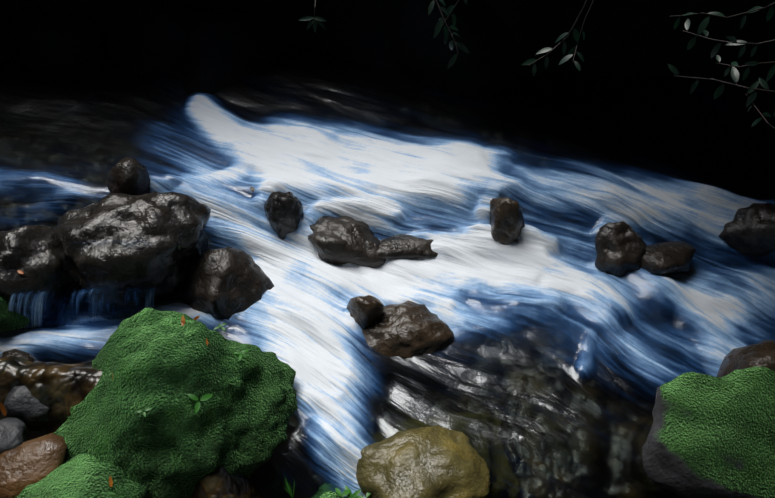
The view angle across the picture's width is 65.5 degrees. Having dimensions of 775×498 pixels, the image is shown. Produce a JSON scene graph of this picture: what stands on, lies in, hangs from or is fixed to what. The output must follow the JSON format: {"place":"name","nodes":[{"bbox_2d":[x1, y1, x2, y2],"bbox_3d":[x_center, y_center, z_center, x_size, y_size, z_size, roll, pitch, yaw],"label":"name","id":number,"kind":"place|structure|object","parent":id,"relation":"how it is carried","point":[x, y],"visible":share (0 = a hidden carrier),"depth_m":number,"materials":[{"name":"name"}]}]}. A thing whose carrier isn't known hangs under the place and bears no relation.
{"place":"outdoors","nodes":[
{"label":"outdoors","id":0,"kind":"place"},
{"bbox_2d":[298,0,325,31],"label":"branch leaves","id":1,"kind":"object","parent":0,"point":[314,20],"visible":1,"depth_m":1.91,"materials":[{"name":"green plant"}]},
{"bbox_2d":[0,42,774,497],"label":"stream water","id":2,"kind":"structure","parent":0,"point":[554,364],"depth_m":3.38,"materials":[{"name":"white liquid"}]},
{"bbox_2d":[0,294,30,331],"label":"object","id":3,"kind":"object","parent":2,"relation":"on","point":[12,321],"visible":0.58,"depth_m":2.75,"materials":[{"name":"green plant"}]},
{"bbox_2d":[0,225,76,323],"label":"rock","id":4,"kind":"object","parent":2,"relation":"in","point":[25,249],"visible":0.46,"depth_m":2.80,"materials":[{"name":"black stone"}]},
{"bbox_2d":[8,288,155,329],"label":"small waterfall","id":5,"kind":"structure","parent":2,"relation":"on","point":[36,307],"depth_m":2.82,"materials":[{"name":"blue liquid"}]},
{"bbox_2d":[47,191,210,311],"bbox_3d":[-1.272,0.000,3.031,0.780,0.540,0.600,-7,38,-8],"label":"boulder","id":6,"kind":"object","parent":2,"relation":"in","point":[121,243],"visible":0.9,"depth_m":2.85,"materials":[{"name":"black stone"}]},
{"bbox_2d":[107,157,149,194],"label":"rock","id":7,"kind":"object","parent":6,"relation":"on","point":[128,175],"visible":0.77,"depth_m":3.25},
{"bbox_2d":[175,247,273,319],"bbox_3d":[-0.831,0.187,3.101,0.467,0.400,0.416,23,44,27],"label":"wet rock","id":8,"kind":"object","parent":2,"relation":"in","point":[227,283],"visible":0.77,"depth_m":3.00,"materials":[{"name":"brown stone"}]},
{"bbox_2d":[264,191,302,239],"bbox_3d":[-0.575,-0.202,3.355,0.210,0.270,0.200,-13,40,-16],"label":"rock","id":9,"kind":"object","parent":2,"relation":"on","point":[283,212],"visible":0.77,"depth_m":3.28,"materials":[{"name":"black stone"}]},
{"bbox_2d":[319,491,342,497],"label":"mossy boulder","id":10,"kind":"object","parent":2,"relation":"in","point":[331,494],"visible":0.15,"depth_m":2.45,"materials":[{"name":"green plant"}]},
{"bbox_2d":[335,488,349,497],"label":"plant","id":11,"kind":"object","parent":10,"relation":"on","point":[344,493],"visible":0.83,"depth_m":2.42,"materials":[{"name":"green plant"}]},
{"bbox_2d":[343,485,360,497],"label":"plant","id":12,"kind":"object","parent":10,"relation":"on","point":[350,495],"visible":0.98,"depth_m":2.42,"materials":[{"name":"green plant"}]},
{"bbox_2d":[308,216,385,267],"bbox_3d":[-0.262,-0.014,3.390,0.420,0.300,0.473,-15,41,-19],"label":"rock","id":13,"kind":"object","parent":2,"relation":"on","point":[342,240],"visible":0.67,"depth_m":3.27,"materials":[{"name":"grey stone"}]},
{"bbox_2d":[377,234,437,259],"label":"ledge rock","id":14,"kind":"object","parent":2,"relation":"in","point":[403,246],"visible":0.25,"depth_m":3.29,"materials":[{"name":"grey stone"}]},
{"bbox_2d":[362,300,454,357],"bbox_3d":[0.052,0.433,3.013,0.540,0.240,0.380,-5,38,-7],"label":"brown rock","id":15,"kind":"object","parent":2,"relation":"on","point":[408,329],"visible":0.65,"depth_m":2.92,"materials":[{"name":"brown stone"}]},
{"bbox_2d":[346,295,383,328],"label":"rock","id":16,"kind":"object","parent":15,"relation":"on","point":[366,311],"visible":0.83,"depth_m":2.94,"materials":[{"name":"brown stone"}]},
{"bbox_2d":[489,197,524,244],"bbox_3d":[0.660,-0.141,3.358,0.220,0.380,0.240,-15,39,-2],"label":"upright rock","id":17,"kind":"object","parent":2,"relation":"in","point":[507,223],"visible":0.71,"depth_m":3.26,"materials":[{"name":"brown stone"}]},
{"bbox_2d":[595,221,646,276],"bbox_3d":[1.282,-0.011,3.289,0.300,0.270,0.270,0,38,-1],"label":"dark rock","id":18,"kind":"object","parent":2,"relation":"on","point":[620,247],"visible":0.92,"depth_m":3.23,"materials":[{"name":"black stone"}]},
{"bbox_2d":[641,241,695,275],"bbox_3d":[1.510,0.056,3.284,0.340,0.160,0.240,-10,39,-12],"label":"rock","id":19,"kind":"object","parent":2,"relation":"on","point":[669,258],"visible":0.71,"depth_m":3.21,"materials":[{"name":"stone"}]},
{"bbox_2d":[642,366,774,497],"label":"mossy boulder","id":20,"kind":"object","parent":2,"relation":"on","point":[708,436],"visible":1,"depth_m":2.36,"materials":[{"name":"green plant"}]},
{"bbox_2d":[718,203,774,256],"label":"rock","id":21,"kind":"object","parent":2,"relation":"in","point":[750,230],"visible":0.9,"depth_m":3.34,"materials":[{"name":"black stone"}]},
{"bbox_2d":[0,0,774,497],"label":"terrain","id":22,"kind":"structure","parent":0,"point":[358,30],"depth_m":4.33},
{"bbox_2d":[0,417,26,453],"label":"grey stone","id":23,"kind":"object","parent":22,"relation":"on","point":[13,433],"visible":0.6,"depth_m":2.28,"materials":[{"name":"grey stone"}]},
{"bbox_2d":[0,403,5,415],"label":"fallen leaf","id":24,"kind":"object","parent":23,"relation":"on","point":[3,409],"visible":1,"depth_m":2.35,"materials":[{"name":"orange plant"}]},
{"bbox_2d":[0,349,48,426],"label":"stone","id":25,"kind":"object","parent":22,"relation":"on","point":[23,404],"depth_m":2.39,"materials":[{"name":"grey stone"}]},
{"bbox_2d":[15,454,148,497],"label":"moss boulder","id":26,"kind":"object","parent":22,"relation":"on","point":[83,476],"visible":0.71,"depth_m":2.13,"materials":[{"name":"green plant"}]},
{"bbox_2d":[0,433,66,497],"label":"rock","id":27,"kind":"object","parent":26,"relation":"on","point":[23,465],"visible":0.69,"depth_m":2.22,"materials":[{"name":"brown stone"}]},
{"bbox_2d":[109,476,112,486],"bbox_3d":[-0.968,0.813,2.109,0.010,0.016,0.039,-10,39,-12],"label":"fallen leaf","id":28,"kind":"object","parent":26,"relation":"on","point":[110,482],"visible":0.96,"depth_m":2.11,"materials":[{"name":"orange plant"}]},
{"bbox_2d":[53,307,297,497],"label":"moss boulder","id":29,"kind":"object","parent":22,"relation":"on","point":[172,444],"visible":0.83,"depth_m":2.29,"materials":[{"name":"green plant"}]},
{"bbox_2d":[137,407,151,417],"bbox_3d":[-0.872,0.582,2.162,0.044,0.022,0.042,15,40,18],"label":"plant","id":30,"kind":"object","parent":29,"relation":"on","point":[146,409],"visible":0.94,"depth_m":2.15,"materials":[{"name":"green plant"}]},
{"bbox_2d":[181,316,184,325],"bbox_3d":[-0.815,0.284,2.401,0.018,0.020,0.041,0,38,-1],"label":"fallen leaf","id":31,"kind":"object","parent":29,"relation":"on","point":[182,322],"visible":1,"depth_m":2.40,"materials":[{"name":"orange plant"}]},
{"bbox_2d":[187,394,212,413],"bbox_3d":[-0.693,0.568,2.262,0.087,0.048,0.078,-21,43,-25],"label":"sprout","id":32,"kind":"object","parent":29,"relation":"on","point":[202,398],"visible":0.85,"depth_m":2.26,"materials":[{"name":"green plant"}]},
{"bbox_2d":[214,323,226,330],"bbox_3d":[-0.815,0.384,2.947,0.059,0.028,0.053,0,38,-1],"label":"plant","id":33,"kind":"object","parent":29,"relation":"on","point":[220,325],"visible":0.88,"depth_m":2.94,"materials":[{"name":"green plant"}]},
{"bbox_2d":[234,349,248,360],"bbox_3d":[-0.587,0.430,2.458,0.062,0.024,0.048,-26,45,-29],"label":"plant","id":34,"kind":"object","parent":29,"relation":"on","point":[240,355],"visible":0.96,"depth_m":2.46,"materials":[{"name":"green plant"}]},
{"bbox_2d":[284,478,294,497],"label":"plant","id":35,"kind":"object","parent":22,"relation":"on","point":[290,492],"depth_m":2.45,"materials":[{"name":"green plant"}]},
{"bbox_2d":[356,425,489,497],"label":"ochre rock","id":36,"kind":"object","parent":22,"relation":"on","point":[436,461],"visible":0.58,"depth_m":2.41,"materials":[{"name":"yellow stone"}]},
{"bbox_2d":[356,492,370,497],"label":"plant","id":37,"kind":"object","parent":36,"relation":"on","point":[367,495],"visible":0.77,"depth_m":2.41,"materials":[{"name":"green plant"}]},
{"bbox_2d":[428,0,469,68],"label":"branch leaves","id":38,"kind":"object","parent":22,"relation":"on","point":[461,46],"visible":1,"depth_m":1.85,"materials":[{"name":"green plant"}]},
{"bbox_2d":[434,0,466,36],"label":"branch leaves","id":39,"kind":"object","parent":22,"relation":"on","point":[450,10],"visible":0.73,"depth_m":1.96,"materials":[{"name":"green plant"}]},
{"bbox_2d":[522,0,586,75],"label":"branch leaves","id":40,"kind":"object","parent":22,"relation":"on","point":[576,36],"visible":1,"depth_m":1.95,"materials":[{"name":"green plant"}]},
{"bbox_2d":[559,0,593,71],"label":"branch leaves","id":41,"kind":"object","parent":22,"relation":"on","point":[569,56],"visible":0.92,"depth_m":2.02,"materials":[{"name":"green plant"}]},
{"bbox_2d":[669,2,774,36],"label":"branch leaves","id":42,"kind":"object","parent":22,"relation":"on","point":[705,22],"visible":1,"depth_m":1.66,"materials":[{"name":"green plant"}]},
{"bbox_2d":[683,19,774,58],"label":"branch leaves","id":43,"kind":"object","parent":22,"relation":"on","point":[716,48],"visible":0.94,"depth_m":1.79,"materials":[{"name":"green plant"}]},
{"bbox_2d":[716,340,774,376],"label":"brown rock","id":44,"kind":"object","parent":22,"relation":"on","point":[761,353],"visible":0.46,"depth_m":2.62,"materials":[{"name":"brown stone"}]},
{"bbox_2d":[668,64,774,115],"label":"branch leaves","id":45,"kind":"object","parent":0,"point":[719,90],"visible":1,"depth_m":1.63,"materials":[{"name":"green plant"}]},
{"bbox_2d":[716,55,774,81],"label":"branch leaves","id":46,"kind":"object","parent":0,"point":[771,73],"visible":1,"depth_m":1.84,"materials":[{"name":"green plant"}]},
{"bbox_2d":[745,80,774,128],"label":"branch leaves","id":47,"kind":"object","parent":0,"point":[755,85],"visible":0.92,"depth_m":1.95,"materials":[{"name":"green plant"}]}
]}

